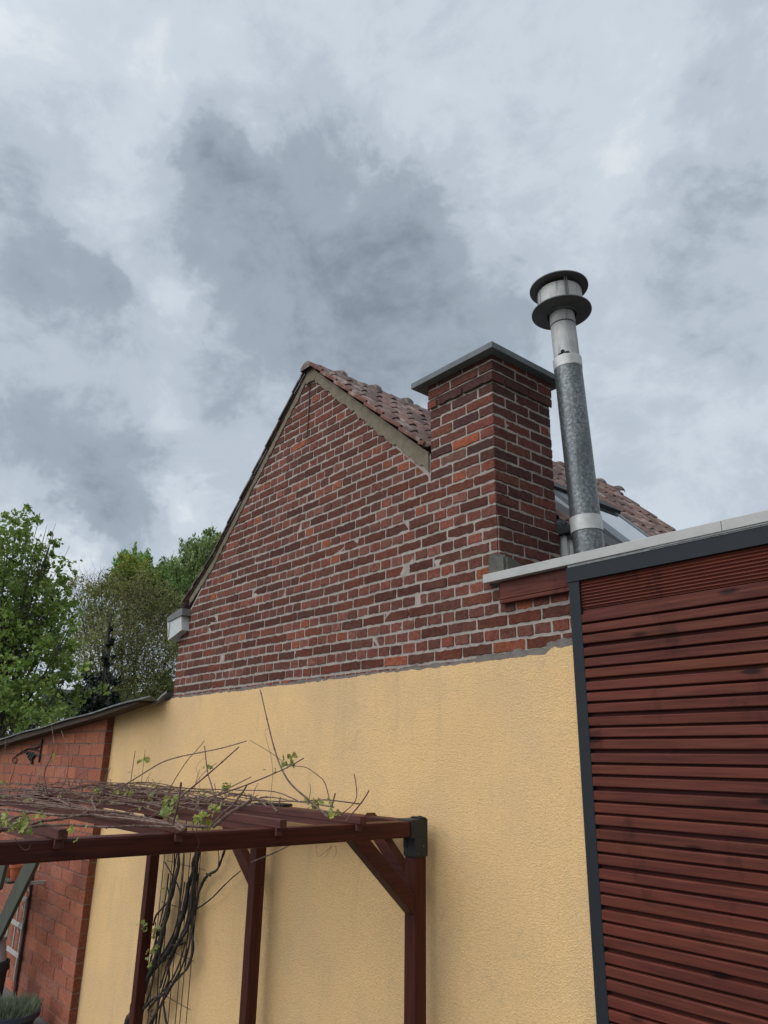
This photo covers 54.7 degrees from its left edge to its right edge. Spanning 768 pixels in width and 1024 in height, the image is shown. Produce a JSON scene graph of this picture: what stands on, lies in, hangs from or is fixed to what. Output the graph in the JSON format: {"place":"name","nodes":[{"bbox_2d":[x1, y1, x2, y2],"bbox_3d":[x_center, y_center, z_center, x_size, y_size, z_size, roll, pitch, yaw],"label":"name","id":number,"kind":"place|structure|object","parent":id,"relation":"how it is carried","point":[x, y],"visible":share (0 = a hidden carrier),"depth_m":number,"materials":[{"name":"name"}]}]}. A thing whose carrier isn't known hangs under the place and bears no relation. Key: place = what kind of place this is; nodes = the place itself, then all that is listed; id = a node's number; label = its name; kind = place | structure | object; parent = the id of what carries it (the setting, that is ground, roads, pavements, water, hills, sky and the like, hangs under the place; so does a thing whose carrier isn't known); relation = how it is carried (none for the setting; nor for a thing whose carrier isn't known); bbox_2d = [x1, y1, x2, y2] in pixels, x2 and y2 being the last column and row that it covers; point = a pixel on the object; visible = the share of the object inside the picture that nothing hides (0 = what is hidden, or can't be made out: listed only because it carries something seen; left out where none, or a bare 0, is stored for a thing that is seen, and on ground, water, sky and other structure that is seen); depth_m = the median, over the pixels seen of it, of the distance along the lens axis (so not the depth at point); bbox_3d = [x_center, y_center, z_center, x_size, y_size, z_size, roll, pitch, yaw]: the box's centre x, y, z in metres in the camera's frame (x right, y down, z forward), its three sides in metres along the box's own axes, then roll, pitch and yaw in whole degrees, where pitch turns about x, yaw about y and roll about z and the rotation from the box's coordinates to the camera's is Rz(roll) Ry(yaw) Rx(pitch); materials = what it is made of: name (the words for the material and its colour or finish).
{"place":"outdoors","nodes":[
{"label":"outdoors","id":0,"kind":"place"},
{"bbox_2d":[2,986,48,1023],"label":"pavement","id":1,"kind":"structure","parent":0,"point":[39,1020],"depth_m":8.17,"materials":[{"name":"grey concrete"}]},
{"bbox_2d":[0,865,7,890],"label":"wooden plank","id":2,"kind":"object","parent":1,"relation":"on","point":[3,870],"visible":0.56,"depth_m":8.41,"materials":[{"name":"grey wood"}]},
{"bbox_2d":[0,958,9,995],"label":"plastic tub","id":3,"kind":"object","parent":1,"relation":"on","point":[4,966],"visible":0.92,"depth_m":8.34,"materials":[{"name":"black plastic"}]},
{"bbox_2d":[0,935,6,961],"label":"plastic bucket","id":4,"kind":"object","parent":3,"relation":"on","point":[3,955],"visible":0.84,"depth_m":8.43,"materials":[{"name":"grey plastic"}]},
{"bbox_2d":[0,863,39,940],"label":"wooden plank","id":5,"kind":"object","parent":3,"relation":"on","point":[19,890],"visible":0.63,"depth_m":8.14,"materials":[{"name":"grey wood"}]},
{"bbox_2d":[0,991,44,1023],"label":"potted lavender","id":6,"kind":"object","parent":1,"relation":"on","point":[23,1009],"visible":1,"depth_m":7.67,"materials":[{"name":"green plant"}]},
{"bbox_2d":[0,690,173,1023],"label":"block shed","id":7,"kind":"structure","parent":1,"relation":"on","point":[52,963],"depth_m":8.64,"materials":[{"name":"red brick"}]},
{"bbox_2d":[6,887,28,980],"bbox_3d":[-4.547,5.093,9.193,0.054,1.170,0.772,16,-23,-37],"label":"garden trellis","id":8,"kind":"object","parent":7,"relation":"attached to","point":[16,923],"visible":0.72,"depth_m":9.10,"materials":[{"name":"grey wood"}]},
{"bbox_2d":[13,874,34,995],"bbox_3d":[-4.407,4.862,9.197,0.031,1.950,0.070,16,-23,-37],"label":"wooden batten","id":9,"kind":"object","parent":7,"relation":"attached to","point":[15,987],"visible":0.5,"depth_m":9.05,"materials":[{"name":"wood"}]},
{"bbox_2d":[4,877,45,884],"bbox_3d":[-4.449,4.470,9.051,0.449,0.062,0.738,16,-23,-37],"label":"wall shelf","id":10,"kind":"object","parent":7,"relation":"attached to","point":[7,880],"depth_m":8.87,"materials":[{"name":"grey wood"}]},
{"bbox_2d":[6,865,9,876],"bbox_3d":[-4.554,4.336,9.026,0.187,0.170,0.187,16,-23,-37],"label":"terracotta pot","id":11,"kind":"object","parent":10,"relation":"on","point":[8,873],"visible":0.19,"depth_m":8.96,"materials":[{"name":"orange ceramic"}]},
{"bbox_2d":[9,864,22,880],"bbox_3d":[-4.336,4.258,8.780,0.187,0.170,0.187,16,-23,-37],"label":"terracotta pot","id":12,"kind":"object","parent":10,"relation":"on","point":[15,870],"visible":0.52,"depth_m":8.72,"materials":[{"name":"orange ceramic"}]},
{"bbox_2d":[12,739,42,763],"bbox_3d":[-5.078,3.406,10.556,0.052,0.330,1.306,16,-23,-37],"label":"hanging bracket","id":13,"kind":"object","parent":7,"relation":"attached to","point":[31,756],"visible":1,"depth_m":10.28,"materials":[{"name":"black metal"}]},
{"bbox_2d":[0,788,427,1023],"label":"pergola","id":14,"kind":"object","parent":1,"relation":"on","point":[258,829],"visible":0.79,"depth_m":4.20,"materials":[{"name":"brown wood"}]},
{"bbox_2d":[0,690,368,1023],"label":"grape vine","id":15,"kind":"object","parent":14,"relation":"on","point":[190,901],"visible":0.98,"depth_m":5.00,"materials":[{"name":"brown plant"}]},
{"bbox_2d":[76,638,596,1023],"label":"rendered wall","id":16,"kind":"structure","parent":1,"relation":"on","point":[475,762],"depth_m":4.82,"materials":[{"name":"yellow paint"}]},
{"bbox_2d":[147,818,205,1023],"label":"wire mesh","id":17,"kind":"object","parent":16,"relation":"attached to","point":[182,864],"visible":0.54,"depth_m":6.37,"materials":[{"name":"metal"}]},
{"bbox_2d":[0,0,767,732],"label":"sky","id":18,"kind":"structure","parent":0,"point":[203,203],"materials":[{"name":"grey"}]},
{"label":"ground","id":19,"kind":"structure","parent":0,"visible":0},
{"bbox_2d":[0,503,109,738],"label":"broadleaf tree","id":20,"kind":"object","parent":19,"relation":"on","point":[20,622],"visible":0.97,"depth_m":13.71,"materials":[{"name":"green plant"}]},
{"bbox_2d":[5,668,173,736],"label":"hedge tree","id":21,"kind":"object","parent":19,"relation":"on","point":[12,727],"visible":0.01,"depth_m":41.57,"materials":[{"name":"green plant"}]},
{"bbox_2d":[62,613,121,716],"bbox_3d":[-7.995,6.066,20.457,1.789,6.686,2.010,5,-19,-12],"label":"ivy covered tree","id":22,"kind":"object","parent":19,"relation":"on","point":[96,701],"visible":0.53,"depth_m":20.89,"materials":[{"name":"green plant"}]},
{"bbox_2d":[36,689,155,727],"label":"house","id":23,"kind":"structure","parent":19,"relation":"on","point":[67,691],"depth_m":37.44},
{"bbox_2d":[48,561,188,714],"bbox_3d":[-8.331,5.801,23.633,5.478,9.234,6.117,5,-19,-11],"label":"budding tree","id":24,"kind":"object","parent":19,"relation":"on","point":[130,612],"visible":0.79,"depth_m":23.74,"materials":[{"name":"green plant"}]},
{"bbox_2d":[93,552,161,700],"bbox_3d":[-9.626,6.226,26.567,2.573,10.220,2.862,7,-19,-19],"label":"maple tree","id":25,"kind":"object","parent":19,"relation":"on","point":[130,568],"visible":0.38,"depth_m":27.46,"materials":[{"name":"green plant"}]},
{"bbox_2d":[111,542,196,697],"bbox_3d":[-9.909,6.825,30.290,3.601,11.406,2.283,16,-23,-37],"label":"weeping birch","id":26,"kind":"object","parent":19,"relation":"on","point":[148,557],"visible":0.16,"depth_m":31.46,"materials":[{"name":"green plant"}]},
{"bbox_2d":[152,525,221,668],"bbox_3d":[-8.916,6.613,32.458,3.665,13.210,4.704,4,-19,-9],"label":"weeping birch","id":27,"kind":"object","parent":19,"relation":"on","point":[196,554],"visible":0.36,"depth_m":33.55,"materials":[{"name":"green plant"}]},
{"bbox_2d":[167,341,675,696],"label":"brick house","id":28,"kind":"structure","parent":19,"relation":"on","point":[371,528],"depth_m":5.60,"materials":[{"name":"red brick"}]},
{"bbox_2d":[483,510,767,1023],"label":"flat roof extension","id":29,"kind":"object","parent":19,"relation":"on","point":[670,642],"visible":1,"depth_m":3.40,"materials":[{"name":"wood"}]},
{"bbox_2d":[530,270,604,553],"bbox_3d":[1.222,-0.526,4.900,0.410,2.247,0.417,16,-23,-37],"label":"flue pipe","id":30,"kind":"object","parent":29,"relation":"on","point":[562,310],"visible":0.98,"depth_m":4.88,"materials":[{"name":"metal"}]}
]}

